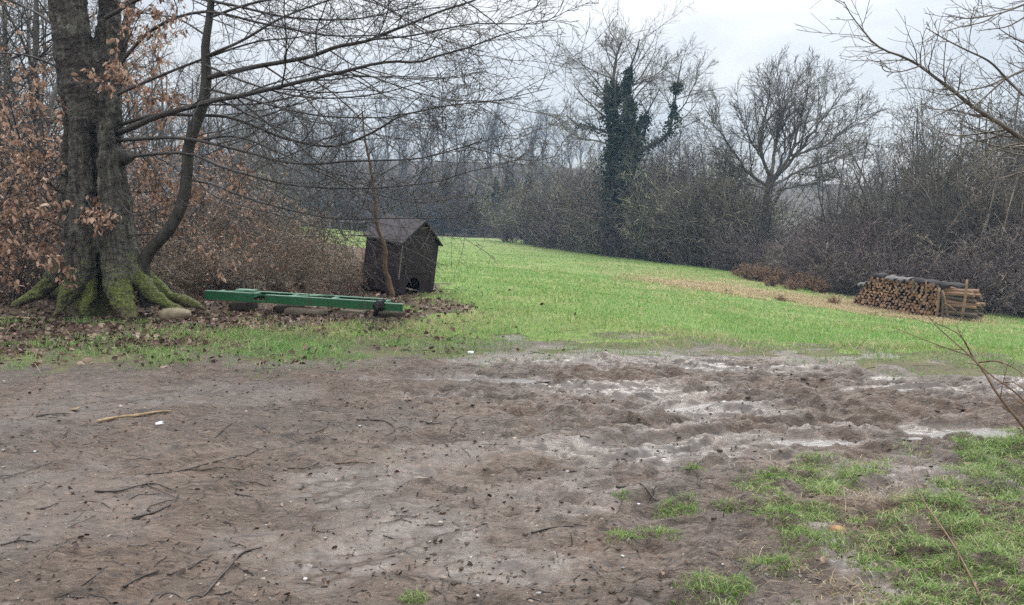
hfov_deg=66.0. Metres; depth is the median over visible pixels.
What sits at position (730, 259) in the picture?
thicket shrub
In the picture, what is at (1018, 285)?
thicket shrub
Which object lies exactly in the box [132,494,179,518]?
twig
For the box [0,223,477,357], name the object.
forest floor
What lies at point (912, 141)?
coppice tree
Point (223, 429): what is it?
twig
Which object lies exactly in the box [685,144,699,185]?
woodland tree
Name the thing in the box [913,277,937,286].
cover sheet
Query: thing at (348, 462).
twig
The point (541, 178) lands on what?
woodland tree
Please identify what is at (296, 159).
woodland tree
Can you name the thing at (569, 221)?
hedge shrub
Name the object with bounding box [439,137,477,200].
woodland tree
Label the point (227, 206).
bramble thicket
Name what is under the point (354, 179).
woodland tree
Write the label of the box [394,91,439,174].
woodland tree
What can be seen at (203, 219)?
bramble thicket
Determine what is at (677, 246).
hedge shrub
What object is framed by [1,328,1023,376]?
track edge
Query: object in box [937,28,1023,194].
coppice tree
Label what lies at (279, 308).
stone
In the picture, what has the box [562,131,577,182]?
woodland tree
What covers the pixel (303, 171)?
woodland tree
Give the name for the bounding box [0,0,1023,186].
sky
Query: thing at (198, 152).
woodland tree
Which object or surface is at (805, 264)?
thicket shrub
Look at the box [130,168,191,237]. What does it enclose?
bramble thicket
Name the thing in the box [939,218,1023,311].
thicket shrub
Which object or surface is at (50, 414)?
twig
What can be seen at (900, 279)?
cover sheet
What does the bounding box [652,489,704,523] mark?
grass tuft
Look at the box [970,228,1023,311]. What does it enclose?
thicket shrub
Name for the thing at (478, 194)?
field shrub
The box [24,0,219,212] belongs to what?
woodland pole
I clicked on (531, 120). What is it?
woodland tree
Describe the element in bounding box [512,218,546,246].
hedge shrub
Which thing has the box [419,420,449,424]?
twig
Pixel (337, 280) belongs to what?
bramble thicket
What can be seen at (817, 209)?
coppice tree
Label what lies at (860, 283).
cover sheet
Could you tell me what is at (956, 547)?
bramble cane
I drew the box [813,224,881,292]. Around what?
thicket shrub
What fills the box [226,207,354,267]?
bramble thicket
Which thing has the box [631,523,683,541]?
grass tuft
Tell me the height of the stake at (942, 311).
0.865 m
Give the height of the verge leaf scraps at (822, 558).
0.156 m
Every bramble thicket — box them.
[0,220,52,299]
[5,244,48,296]
[128,185,222,233]
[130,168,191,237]
[130,172,247,233]
[135,258,199,293]
[136,214,238,271]
[139,221,212,251]
[140,197,275,243]
[141,204,266,273]
[141,231,204,295]
[148,229,241,297]
[150,251,225,298]
[152,215,288,251]
[152,229,215,283]
[153,170,289,234]
[154,235,203,272]
[156,187,238,252]
[161,235,244,268]
[161,250,256,294]
[173,182,286,242]
[173,206,247,244]
[184,238,298,290]
[187,203,304,258]
[190,221,321,274]
[191,187,274,231]
[196,223,291,278]
[197,172,357,255]
[202,224,309,276]
[205,234,309,291]
[217,234,306,300]
[223,259,291,289]
[225,209,326,241]
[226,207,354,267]
[233,243,320,298]
[240,213,332,261]
[243,211,340,274]
[247,230,353,286]
[259,221,338,259]
[260,193,362,266]
[260,243,340,291]
[270,223,356,272]
[271,236,336,292]
[281,230,345,262]
[285,271,336,294]
[293,238,364,292]
[298,254,362,295]
[299,264,367,295]
[324,250,409,289]
[334,239,388,293]
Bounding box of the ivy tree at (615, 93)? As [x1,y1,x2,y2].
[538,1,741,256]
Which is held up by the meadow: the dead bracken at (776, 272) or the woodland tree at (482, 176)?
the dead bracken at (776, 272)
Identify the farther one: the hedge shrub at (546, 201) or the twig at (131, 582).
the hedge shrub at (546, 201)
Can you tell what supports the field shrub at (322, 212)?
on the hill
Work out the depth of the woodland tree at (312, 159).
113.77 m
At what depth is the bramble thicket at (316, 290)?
12.58 m
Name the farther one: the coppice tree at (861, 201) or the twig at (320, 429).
the coppice tree at (861, 201)
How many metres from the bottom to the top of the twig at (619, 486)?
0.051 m
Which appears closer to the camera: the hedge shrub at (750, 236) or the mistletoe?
the hedge shrub at (750, 236)
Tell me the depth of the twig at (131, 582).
3.37 m
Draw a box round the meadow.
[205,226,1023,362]
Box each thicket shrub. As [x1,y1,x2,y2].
[697,231,767,270]
[708,237,755,267]
[732,240,772,270]
[745,225,785,250]
[749,244,788,268]
[755,219,813,251]
[756,230,801,268]
[756,234,797,265]
[758,239,795,271]
[760,250,808,279]
[761,241,806,274]
[767,232,843,286]
[770,208,847,252]
[772,228,838,273]
[776,198,887,257]
[784,211,873,288]
[788,253,851,278]
[791,202,874,281]
[800,204,921,271]
[804,247,845,292]
[807,210,896,240]
[807,258,859,295]
[808,226,924,296]
[809,189,905,251]
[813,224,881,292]
[822,241,897,295]
[831,200,984,275]
[835,239,905,294]
[839,250,922,294]
[853,239,961,289]
[867,205,984,277]
[897,200,1003,258]
[897,241,969,282]
[897,246,975,278]
[905,224,988,281]
[907,208,1012,288]
[909,259,996,310]
[922,242,1017,311]
[926,208,1011,244]
[930,244,1020,313]
[933,225,1022,288]
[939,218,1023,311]
[942,253,1023,315]
[949,240,1023,314]
[952,198,1022,259]
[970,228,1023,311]
[974,215,1023,312]
[978,260,1023,315]
[983,236,1023,313]
[989,250,1023,318]
[997,203,1021,257]
[999,271,1023,312]
[1012,264,1023,302]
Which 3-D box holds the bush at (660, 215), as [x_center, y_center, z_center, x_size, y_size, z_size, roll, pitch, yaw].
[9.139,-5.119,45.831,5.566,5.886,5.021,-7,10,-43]
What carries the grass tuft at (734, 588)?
on the mud track
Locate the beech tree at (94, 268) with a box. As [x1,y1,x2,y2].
[0,0,648,321]
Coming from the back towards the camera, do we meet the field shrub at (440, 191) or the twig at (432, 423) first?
the field shrub at (440, 191)
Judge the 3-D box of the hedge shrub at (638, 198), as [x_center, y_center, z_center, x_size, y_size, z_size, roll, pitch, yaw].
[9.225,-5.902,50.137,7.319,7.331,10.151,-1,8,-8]
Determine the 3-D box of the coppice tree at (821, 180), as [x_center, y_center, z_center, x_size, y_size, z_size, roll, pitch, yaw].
[14.849,-4.907,35.018,5.536,8.315,5.460,-4,8,-27]
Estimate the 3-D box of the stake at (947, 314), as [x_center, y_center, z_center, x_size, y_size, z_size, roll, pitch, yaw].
[12.109,0.115,21.999,0.264,0.873,0.055,0,7,0]
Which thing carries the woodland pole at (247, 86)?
on the meadow
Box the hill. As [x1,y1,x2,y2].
[42,151,961,245]
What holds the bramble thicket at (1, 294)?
on the forest floor
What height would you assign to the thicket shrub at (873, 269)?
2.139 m
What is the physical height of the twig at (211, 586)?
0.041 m
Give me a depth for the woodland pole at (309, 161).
58.24 m
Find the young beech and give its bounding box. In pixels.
[118,0,598,341]
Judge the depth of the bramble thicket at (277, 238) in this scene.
14.56 m
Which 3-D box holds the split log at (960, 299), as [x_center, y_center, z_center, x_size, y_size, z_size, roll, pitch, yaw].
[12.531,-0.095,22.030,0.104,0.130,0.846,-30,27,-30]
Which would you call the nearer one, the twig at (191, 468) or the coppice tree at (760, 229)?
the twig at (191, 468)
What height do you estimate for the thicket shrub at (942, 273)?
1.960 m
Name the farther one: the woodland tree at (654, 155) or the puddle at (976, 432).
the woodland tree at (654, 155)
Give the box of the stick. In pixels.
[97,410,170,422]
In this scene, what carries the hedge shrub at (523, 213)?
on the meadow
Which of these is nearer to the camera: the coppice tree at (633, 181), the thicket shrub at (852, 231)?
the thicket shrub at (852, 231)
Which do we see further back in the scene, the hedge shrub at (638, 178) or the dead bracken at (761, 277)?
the hedge shrub at (638, 178)
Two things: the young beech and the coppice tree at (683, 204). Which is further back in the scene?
the coppice tree at (683, 204)
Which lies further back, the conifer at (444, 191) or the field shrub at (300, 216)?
the conifer at (444, 191)
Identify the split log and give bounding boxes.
[943,314,976,320]
[944,288,973,292]
[944,291,975,297]
[944,299,980,306]
[944,303,976,308]
[944,306,978,312]
[944,310,977,317]
[945,295,976,302]
[950,287,979,292]
[951,310,983,316]
[953,296,982,300]
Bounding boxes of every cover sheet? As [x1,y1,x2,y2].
[857,281,869,286]
[872,273,889,278]
[885,275,903,281]
[897,277,914,282]
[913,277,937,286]
[935,281,970,288]
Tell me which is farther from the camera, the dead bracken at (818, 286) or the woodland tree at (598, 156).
the woodland tree at (598, 156)
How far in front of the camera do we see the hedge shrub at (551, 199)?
59.96 m
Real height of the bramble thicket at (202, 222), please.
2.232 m
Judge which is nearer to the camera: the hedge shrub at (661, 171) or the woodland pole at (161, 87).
the woodland pole at (161, 87)
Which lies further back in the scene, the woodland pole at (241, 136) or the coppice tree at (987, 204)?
the woodland pole at (241, 136)
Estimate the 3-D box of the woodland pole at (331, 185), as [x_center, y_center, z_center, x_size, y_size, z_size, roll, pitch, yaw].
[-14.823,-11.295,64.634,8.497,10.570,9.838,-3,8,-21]
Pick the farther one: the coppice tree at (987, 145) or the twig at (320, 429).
the coppice tree at (987, 145)
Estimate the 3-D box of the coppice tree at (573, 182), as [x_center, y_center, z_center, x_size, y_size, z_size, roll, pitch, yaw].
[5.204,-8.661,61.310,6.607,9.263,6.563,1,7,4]
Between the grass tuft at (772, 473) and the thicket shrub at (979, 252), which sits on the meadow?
the thicket shrub at (979, 252)
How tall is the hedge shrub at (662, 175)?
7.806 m
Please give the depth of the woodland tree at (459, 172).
100.68 m
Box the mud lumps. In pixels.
[274,366,975,600]
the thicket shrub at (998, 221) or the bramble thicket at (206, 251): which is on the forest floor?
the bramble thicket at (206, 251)
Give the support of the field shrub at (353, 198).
on the hill
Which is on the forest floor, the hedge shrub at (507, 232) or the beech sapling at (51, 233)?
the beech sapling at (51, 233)
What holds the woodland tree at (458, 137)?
on the hill
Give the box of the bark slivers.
[0,355,1022,604]
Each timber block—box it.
[284,307,327,316]
[339,309,365,316]
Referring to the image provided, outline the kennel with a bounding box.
[362,214,442,293]
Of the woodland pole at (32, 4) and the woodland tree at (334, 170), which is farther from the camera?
the woodland tree at (334, 170)
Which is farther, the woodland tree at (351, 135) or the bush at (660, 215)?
the woodland tree at (351, 135)
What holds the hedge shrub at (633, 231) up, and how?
on the meadow
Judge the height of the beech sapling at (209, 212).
3.154 m
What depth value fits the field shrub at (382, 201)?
92.66 m
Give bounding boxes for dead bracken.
[730,266,742,276]
[734,263,758,278]
[741,262,767,279]
[753,265,776,281]
[762,272,781,286]
[763,265,787,283]
[775,266,798,284]
[775,294,785,301]
[782,278,804,289]
[786,270,809,287]
[796,271,816,290]
[807,276,832,293]
[828,295,841,303]
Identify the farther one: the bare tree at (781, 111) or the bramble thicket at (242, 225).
the bare tree at (781, 111)
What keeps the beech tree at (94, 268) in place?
on the forest floor
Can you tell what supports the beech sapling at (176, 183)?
on the forest floor
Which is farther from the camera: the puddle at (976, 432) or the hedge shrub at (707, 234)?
the hedge shrub at (707, 234)
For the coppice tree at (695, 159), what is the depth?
51.25 m
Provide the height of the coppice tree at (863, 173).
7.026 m
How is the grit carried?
on the mud track
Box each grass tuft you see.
[396,584,431,604]
[603,527,642,542]
[612,488,632,500]
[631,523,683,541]
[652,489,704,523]
[670,565,758,604]
[680,462,707,471]
[710,496,750,513]
[732,548,806,579]
[759,465,796,481]
[773,524,867,562]
[794,448,853,470]
[841,515,869,523]
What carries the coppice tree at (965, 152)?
on the meadow
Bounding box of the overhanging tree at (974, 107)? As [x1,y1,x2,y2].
[794,0,1023,206]
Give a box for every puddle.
[416,378,549,382]
[665,401,717,411]
[775,439,854,446]
[897,388,921,390]
[905,429,1016,439]
[981,428,1014,429]
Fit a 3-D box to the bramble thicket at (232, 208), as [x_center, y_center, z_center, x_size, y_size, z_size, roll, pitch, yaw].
[-6.867,-1.810,18.443,3.210,2.654,3.469,-5,9,-34]
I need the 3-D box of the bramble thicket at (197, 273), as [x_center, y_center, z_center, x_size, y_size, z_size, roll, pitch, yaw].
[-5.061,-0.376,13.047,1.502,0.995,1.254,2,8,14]
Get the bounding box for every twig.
[0,539,30,545]
[36,413,68,416]
[94,482,175,497]
[122,570,158,587]
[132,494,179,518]
[147,455,255,473]
[158,546,261,599]
[188,556,208,569]
[214,421,236,437]
[234,492,263,510]
[287,460,329,468]
[305,422,341,433]
[334,461,367,463]
[357,419,408,447]
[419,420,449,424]
[531,525,586,533]
[563,467,598,471]
[616,483,655,500]
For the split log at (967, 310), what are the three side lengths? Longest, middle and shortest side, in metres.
0.884 x 0.114 x 0.092 m
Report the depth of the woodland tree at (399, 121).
180.44 m
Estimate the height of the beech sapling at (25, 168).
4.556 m
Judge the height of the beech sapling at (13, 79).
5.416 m
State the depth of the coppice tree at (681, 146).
54.12 m
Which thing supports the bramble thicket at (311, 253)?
on the forest floor
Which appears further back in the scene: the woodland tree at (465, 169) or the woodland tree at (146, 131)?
the woodland tree at (146, 131)
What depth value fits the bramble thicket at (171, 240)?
15.30 m
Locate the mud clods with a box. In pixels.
[4,365,1018,604]
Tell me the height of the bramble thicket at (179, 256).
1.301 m
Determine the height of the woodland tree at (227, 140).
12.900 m
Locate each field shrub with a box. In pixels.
[277,180,315,217]
[289,203,313,224]
[292,177,351,214]
[295,191,334,226]
[297,192,341,226]
[305,165,364,226]
[333,196,373,226]
[335,182,377,212]
[335,199,357,228]
[358,196,399,228]
[363,184,396,224]
[366,168,429,215]
[385,202,422,217]
[392,185,453,219]
[401,196,438,220]
[401,196,461,234]
[402,192,456,231]
[419,168,471,228]
[435,208,462,235]
[442,191,512,236]
[448,191,474,232]
[449,178,513,231]
[464,198,514,236]
[486,196,521,236]
[486,215,513,236]
[507,178,551,205]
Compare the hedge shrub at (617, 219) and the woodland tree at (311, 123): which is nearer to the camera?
the hedge shrub at (617, 219)
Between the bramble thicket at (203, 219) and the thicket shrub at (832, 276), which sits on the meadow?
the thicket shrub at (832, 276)
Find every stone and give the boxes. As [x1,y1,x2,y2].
[229,301,257,310]
[275,304,304,312]
[377,310,405,316]
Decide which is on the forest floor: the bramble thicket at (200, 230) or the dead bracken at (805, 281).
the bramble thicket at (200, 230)
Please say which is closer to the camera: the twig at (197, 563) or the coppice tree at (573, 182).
the twig at (197, 563)
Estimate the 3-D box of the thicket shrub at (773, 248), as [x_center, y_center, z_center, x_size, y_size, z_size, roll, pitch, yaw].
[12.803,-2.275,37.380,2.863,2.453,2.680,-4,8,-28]
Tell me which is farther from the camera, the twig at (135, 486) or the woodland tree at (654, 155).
the woodland tree at (654, 155)
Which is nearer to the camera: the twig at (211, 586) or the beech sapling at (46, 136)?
the twig at (211, 586)
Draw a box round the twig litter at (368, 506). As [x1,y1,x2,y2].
[0,350,1014,604]
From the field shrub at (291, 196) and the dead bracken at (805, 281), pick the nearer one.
the dead bracken at (805, 281)
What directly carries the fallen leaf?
on the mud track
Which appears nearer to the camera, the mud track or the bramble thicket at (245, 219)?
the mud track
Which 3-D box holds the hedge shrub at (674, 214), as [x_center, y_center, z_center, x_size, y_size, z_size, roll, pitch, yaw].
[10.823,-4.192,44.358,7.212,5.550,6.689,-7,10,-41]
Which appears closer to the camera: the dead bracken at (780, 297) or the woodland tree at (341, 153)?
the dead bracken at (780, 297)
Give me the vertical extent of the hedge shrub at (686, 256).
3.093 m
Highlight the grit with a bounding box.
[0,359,994,604]
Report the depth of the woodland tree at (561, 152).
133.73 m
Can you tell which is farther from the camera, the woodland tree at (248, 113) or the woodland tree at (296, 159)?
the woodland tree at (248, 113)
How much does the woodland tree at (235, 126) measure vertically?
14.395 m
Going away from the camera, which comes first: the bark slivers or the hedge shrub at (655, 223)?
the bark slivers
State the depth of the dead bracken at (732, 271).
35.52 m
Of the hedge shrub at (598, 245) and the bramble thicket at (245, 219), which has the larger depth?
the hedge shrub at (598, 245)
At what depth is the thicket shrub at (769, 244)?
38.93 m
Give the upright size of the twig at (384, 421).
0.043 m
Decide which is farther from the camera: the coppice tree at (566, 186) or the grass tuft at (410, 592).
the coppice tree at (566, 186)
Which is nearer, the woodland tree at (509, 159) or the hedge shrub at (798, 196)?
the hedge shrub at (798, 196)
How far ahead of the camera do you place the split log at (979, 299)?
22.09 m
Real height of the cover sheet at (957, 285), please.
0.226 m
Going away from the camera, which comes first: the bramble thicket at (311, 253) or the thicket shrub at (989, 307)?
the bramble thicket at (311, 253)
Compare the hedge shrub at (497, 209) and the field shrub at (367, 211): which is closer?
the hedge shrub at (497, 209)
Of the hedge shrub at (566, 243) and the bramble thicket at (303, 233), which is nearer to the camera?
the bramble thicket at (303, 233)
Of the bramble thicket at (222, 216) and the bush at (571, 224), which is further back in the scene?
the bush at (571, 224)
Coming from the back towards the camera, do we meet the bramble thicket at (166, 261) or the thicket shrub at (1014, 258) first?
the thicket shrub at (1014, 258)
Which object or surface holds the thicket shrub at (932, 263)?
on the meadow
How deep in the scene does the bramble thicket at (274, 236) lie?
15.50 m
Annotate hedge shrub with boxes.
[466,166,561,241]
[487,216,520,241]
[491,171,562,244]
[498,188,543,242]
[501,181,563,244]
[510,148,604,244]
[511,176,590,247]
[512,215,538,244]
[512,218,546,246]
[515,171,587,246]
[527,208,567,248]
[540,169,595,249]
[543,137,678,251]
[544,188,604,250]
[545,220,594,250]
[546,152,604,247]
[547,183,603,251]
[554,173,641,253]
[565,153,674,246]
[565,215,600,253]
[570,192,634,256]
[579,213,623,255]
[587,182,682,257]
[589,145,694,255]
[591,157,656,257]
[593,211,632,256]
[602,145,757,259]
[603,218,645,258]
[605,151,738,261]
[607,183,672,258]
[617,201,677,260]
[624,206,676,261]
[628,188,687,262]
[638,131,791,251]
[639,185,751,266]
[641,164,733,263]
[643,170,790,265]
[648,166,732,258]
[650,218,696,264]
[655,198,755,267]
[660,221,706,265]
[661,141,841,246]
[662,170,811,264]
[673,183,794,267]
[678,209,756,268]
[715,215,778,269]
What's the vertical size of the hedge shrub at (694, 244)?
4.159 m
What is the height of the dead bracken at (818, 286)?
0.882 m
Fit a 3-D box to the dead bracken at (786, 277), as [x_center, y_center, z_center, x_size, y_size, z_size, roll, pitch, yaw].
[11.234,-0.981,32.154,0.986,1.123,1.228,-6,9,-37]
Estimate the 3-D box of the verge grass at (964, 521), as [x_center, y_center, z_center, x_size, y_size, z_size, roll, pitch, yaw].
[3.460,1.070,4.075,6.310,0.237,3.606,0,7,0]
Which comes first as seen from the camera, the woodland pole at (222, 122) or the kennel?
the kennel
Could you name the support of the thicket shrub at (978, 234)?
on the meadow
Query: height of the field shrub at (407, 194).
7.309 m
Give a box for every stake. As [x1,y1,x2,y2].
[924,281,926,299]
[935,288,940,316]
[941,290,943,317]
[942,291,948,317]
[960,280,967,316]
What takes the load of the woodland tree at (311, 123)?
on the hill
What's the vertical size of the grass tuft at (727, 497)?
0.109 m
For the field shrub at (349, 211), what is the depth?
89.18 m
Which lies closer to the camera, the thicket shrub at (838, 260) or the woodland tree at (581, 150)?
the thicket shrub at (838, 260)
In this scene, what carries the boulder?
on the forest floor
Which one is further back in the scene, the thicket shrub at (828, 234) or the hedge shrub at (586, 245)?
the hedge shrub at (586, 245)
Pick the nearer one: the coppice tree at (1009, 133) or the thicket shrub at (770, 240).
the coppice tree at (1009, 133)
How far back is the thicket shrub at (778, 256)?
34.92 m
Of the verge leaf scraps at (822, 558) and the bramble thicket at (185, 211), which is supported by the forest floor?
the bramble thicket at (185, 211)
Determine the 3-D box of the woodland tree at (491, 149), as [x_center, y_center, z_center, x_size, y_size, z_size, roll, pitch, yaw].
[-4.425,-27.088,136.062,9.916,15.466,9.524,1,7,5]
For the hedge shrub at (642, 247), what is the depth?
48.30 m
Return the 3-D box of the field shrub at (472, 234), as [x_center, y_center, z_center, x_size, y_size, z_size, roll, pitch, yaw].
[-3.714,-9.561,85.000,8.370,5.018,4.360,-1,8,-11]
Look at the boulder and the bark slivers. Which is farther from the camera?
the boulder
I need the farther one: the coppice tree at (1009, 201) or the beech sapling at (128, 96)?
the coppice tree at (1009, 201)
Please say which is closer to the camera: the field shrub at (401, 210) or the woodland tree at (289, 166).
the field shrub at (401, 210)
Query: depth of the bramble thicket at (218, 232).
14.44 m
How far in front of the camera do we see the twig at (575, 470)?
4.75 m
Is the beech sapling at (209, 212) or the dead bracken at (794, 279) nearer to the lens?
the beech sapling at (209, 212)
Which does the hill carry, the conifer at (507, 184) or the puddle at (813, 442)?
the conifer at (507, 184)
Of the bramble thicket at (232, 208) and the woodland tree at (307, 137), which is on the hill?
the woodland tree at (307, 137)
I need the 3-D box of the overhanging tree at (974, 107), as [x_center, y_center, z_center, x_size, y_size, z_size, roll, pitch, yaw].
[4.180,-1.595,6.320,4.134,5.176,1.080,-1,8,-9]
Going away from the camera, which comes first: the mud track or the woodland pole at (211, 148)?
the mud track
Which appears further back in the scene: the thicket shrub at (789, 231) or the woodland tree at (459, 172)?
the woodland tree at (459, 172)
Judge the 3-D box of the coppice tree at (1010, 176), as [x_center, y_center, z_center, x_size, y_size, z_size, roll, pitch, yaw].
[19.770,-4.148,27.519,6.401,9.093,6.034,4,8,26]
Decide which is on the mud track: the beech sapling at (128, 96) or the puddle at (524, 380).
the puddle at (524, 380)
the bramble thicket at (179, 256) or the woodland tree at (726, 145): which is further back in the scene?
the woodland tree at (726, 145)
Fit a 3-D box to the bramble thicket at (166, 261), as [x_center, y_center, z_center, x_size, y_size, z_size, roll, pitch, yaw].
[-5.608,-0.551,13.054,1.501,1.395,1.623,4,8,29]
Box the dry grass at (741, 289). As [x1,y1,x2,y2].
[0,256,1023,372]
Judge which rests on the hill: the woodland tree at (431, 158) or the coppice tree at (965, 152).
the woodland tree at (431, 158)
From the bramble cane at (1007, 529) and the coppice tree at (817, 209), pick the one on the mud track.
the bramble cane at (1007, 529)
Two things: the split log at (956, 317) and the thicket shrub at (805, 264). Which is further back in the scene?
the thicket shrub at (805, 264)
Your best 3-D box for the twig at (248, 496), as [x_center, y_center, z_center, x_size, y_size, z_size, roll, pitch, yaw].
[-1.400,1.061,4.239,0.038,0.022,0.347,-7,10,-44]
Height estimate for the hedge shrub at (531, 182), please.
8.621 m
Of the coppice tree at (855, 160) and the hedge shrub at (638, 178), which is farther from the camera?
the hedge shrub at (638, 178)
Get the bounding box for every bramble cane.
[908,459,985,604]
[950,517,960,571]
[988,524,1023,535]
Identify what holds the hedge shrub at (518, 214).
on the meadow
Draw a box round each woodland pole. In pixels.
[0,0,55,129]
[0,0,139,200]
[0,0,162,234]
[0,0,176,207]
[0,0,206,219]
[0,1,169,148]
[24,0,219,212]
[30,4,232,205]
[91,2,244,202]
[144,45,302,212]
[165,44,280,207]
[174,60,299,201]
[195,61,320,209]
[203,65,332,221]
[213,80,355,226]
[283,105,379,228]
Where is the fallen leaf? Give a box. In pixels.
[829,525,846,531]
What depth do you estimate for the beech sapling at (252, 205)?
18.30 m
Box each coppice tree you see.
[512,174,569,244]
[524,143,585,247]
[536,135,603,232]
[540,166,596,246]
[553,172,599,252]
[580,136,674,240]
[588,112,695,259]
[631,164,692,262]
[637,105,757,198]
[640,105,773,266]
[651,131,728,194]
[652,156,749,264]
[678,141,753,202]
[689,143,788,268]
[698,132,837,252]
[770,89,899,249]
[778,209,809,246]
[789,106,989,234]
[789,191,838,241]
[798,135,902,230]
[806,139,946,261]
[815,156,938,247]
[821,107,1012,230]
[847,73,1017,251]
[853,54,1023,208]
[859,147,1022,270]
[871,111,1022,235]
[878,87,1023,242]
[878,109,1023,273]
[894,73,1023,239]
[898,117,1023,222]
[912,124,1023,276]
[916,50,1023,211]
[917,122,1023,241]
[919,129,1023,259]
[927,87,1023,209]
[928,80,1023,225]
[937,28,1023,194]
[954,139,1023,221]
[966,116,1023,240]
[983,88,1023,224]
[986,111,1022,189]
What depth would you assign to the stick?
5.84 m
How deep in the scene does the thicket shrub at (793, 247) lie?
33.56 m
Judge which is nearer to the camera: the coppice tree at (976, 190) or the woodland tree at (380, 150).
the coppice tree at (976, 190)
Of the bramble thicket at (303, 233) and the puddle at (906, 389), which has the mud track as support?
the puddle at (906, 389)
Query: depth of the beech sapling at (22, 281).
11.54 m
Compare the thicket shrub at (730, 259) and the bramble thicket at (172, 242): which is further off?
the thicket shrub at (730, 259)
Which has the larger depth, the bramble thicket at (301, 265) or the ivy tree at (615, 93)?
the ivy tree at (615, 93)
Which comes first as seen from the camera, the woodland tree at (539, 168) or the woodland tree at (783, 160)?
the woodland tree at (539, 168)
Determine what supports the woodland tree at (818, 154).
on the hill
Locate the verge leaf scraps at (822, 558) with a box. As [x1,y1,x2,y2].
[760,428,1019,587]
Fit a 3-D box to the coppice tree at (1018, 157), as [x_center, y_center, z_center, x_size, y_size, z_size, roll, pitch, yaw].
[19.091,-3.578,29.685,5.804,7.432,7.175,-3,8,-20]
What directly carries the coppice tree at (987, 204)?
on the meadow
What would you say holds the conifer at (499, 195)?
on the hill
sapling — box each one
[0,0,48,236]
[0,6,137,238]
[0,16,241,254]
[0,58,147,289]
[0,86,180,240]
[0,91,62,265]
[0,122,58,234]
[0,144,58,280]
[0,178,59,311]
[0,189,59,293]
[38,146,282,271]
[45,143,262,260]
[124,140,304,242]
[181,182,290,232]
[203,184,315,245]
[327,89,416,295]
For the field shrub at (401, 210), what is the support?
on the hill
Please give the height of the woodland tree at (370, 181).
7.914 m
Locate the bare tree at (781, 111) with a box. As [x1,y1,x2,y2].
[678,42,892,238]
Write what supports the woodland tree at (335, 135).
on the hill
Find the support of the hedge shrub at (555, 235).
on the meadow
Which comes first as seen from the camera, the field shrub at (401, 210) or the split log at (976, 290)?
the split log at (976, 290)
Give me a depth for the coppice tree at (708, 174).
49.25 m
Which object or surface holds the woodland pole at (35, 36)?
on the forest floor
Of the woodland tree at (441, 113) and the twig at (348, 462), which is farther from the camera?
the woodland tree at (441, 113)
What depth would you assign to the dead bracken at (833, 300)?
23.90 m
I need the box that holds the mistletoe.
[668,81,683,95]
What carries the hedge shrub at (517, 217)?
on the meadow
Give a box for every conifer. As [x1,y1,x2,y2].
[440,181,449,214]
[486,176,501,227]
[501,170,520,205]
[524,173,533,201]
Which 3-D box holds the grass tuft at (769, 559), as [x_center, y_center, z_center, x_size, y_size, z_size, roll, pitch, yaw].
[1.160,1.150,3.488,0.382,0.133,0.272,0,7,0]
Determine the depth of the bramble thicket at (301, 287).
13.71 m
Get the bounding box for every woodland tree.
[122,98,164,160]
[142,83,182,144]
[148,121,182,175]
[167,119,212,174]
[170,84,206,165]
[195,129,228,200]
[201,118,213,171]
[211,122,251,175]
[213,107,251,155]
[233,88,265,136]
[256,131,290,190]
[261,82,295,167]
[264,119,293,184]
[274,133,313,191]
[278,90,300,160]
[278,148,299,193]
[288,102,325,158]
[289,108,326,184]
[291,143,329,200]
[304,137,326,186]
[313,110,350,186]
[320,159,348,193]
[323,96,353,163]
[324,127,364,179]
[335,145,366,185]
[339,157,370,202]
[343,103,360,168]
[355,128,398,186]
[360,156,395,194]
[361,163,385,202]
[363,130,395,174]
[369,94,400,174]
[374,109,417,188]
[379,142,414,211]
[379,144,411,193]
[384,90,418,164]
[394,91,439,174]
[407,143,432,194]
[413,107,443,178]
[413,158,449,207]
[415,80,465,167]
[418,145,456,197]
[429,139,463,190]
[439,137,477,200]
[440,95,474,174]
[447,154,465,193]
[450,121,479,190]
[458,124,503,191]
[460,164,490,202]
[461,104,514,186]
[464,100,502,165]
[473,153,499,198]
[480,88,516,177]
[481,144,532,196]
[492,143,551,197]
[496,139,529,185]
[510,99,550,157]
[512,126,542,172]
[520,152,538,189]
[528,137,575,185]
[534,99,556,172]
[534,167,554,187]
[544,126,583,174]
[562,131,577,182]
[563,117,593,168]
[583,137,606,186]
[640,121,661,172]
[643,145,667,180]
[664,122,690,175]
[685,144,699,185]
[708,126,738,164]
[769,138,793,186]
[804,133,834,190]
[862,140,890,183]
[866,164,889,195]
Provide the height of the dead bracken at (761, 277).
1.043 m
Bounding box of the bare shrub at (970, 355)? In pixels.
[888,313,1023,429]
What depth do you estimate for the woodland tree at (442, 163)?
113.72 m
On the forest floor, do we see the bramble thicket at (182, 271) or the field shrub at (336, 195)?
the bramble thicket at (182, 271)
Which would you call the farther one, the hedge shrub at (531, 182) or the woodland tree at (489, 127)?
the woodland tree at (489, 127)
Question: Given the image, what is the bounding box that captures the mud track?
[0,334,1023,604]
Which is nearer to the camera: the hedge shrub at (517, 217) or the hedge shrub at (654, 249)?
the hedge shrub at (654, 249)
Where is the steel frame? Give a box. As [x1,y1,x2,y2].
[204,288,403,316]
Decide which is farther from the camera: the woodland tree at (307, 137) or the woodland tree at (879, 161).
the woodland tree at (879, 161)
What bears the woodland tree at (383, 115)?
on the hill
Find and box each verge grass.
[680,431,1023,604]
[717,425,1023,604]
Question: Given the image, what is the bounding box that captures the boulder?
[158,307,191,319]
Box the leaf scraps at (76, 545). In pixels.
[0,359,1023,604]
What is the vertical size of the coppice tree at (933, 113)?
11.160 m

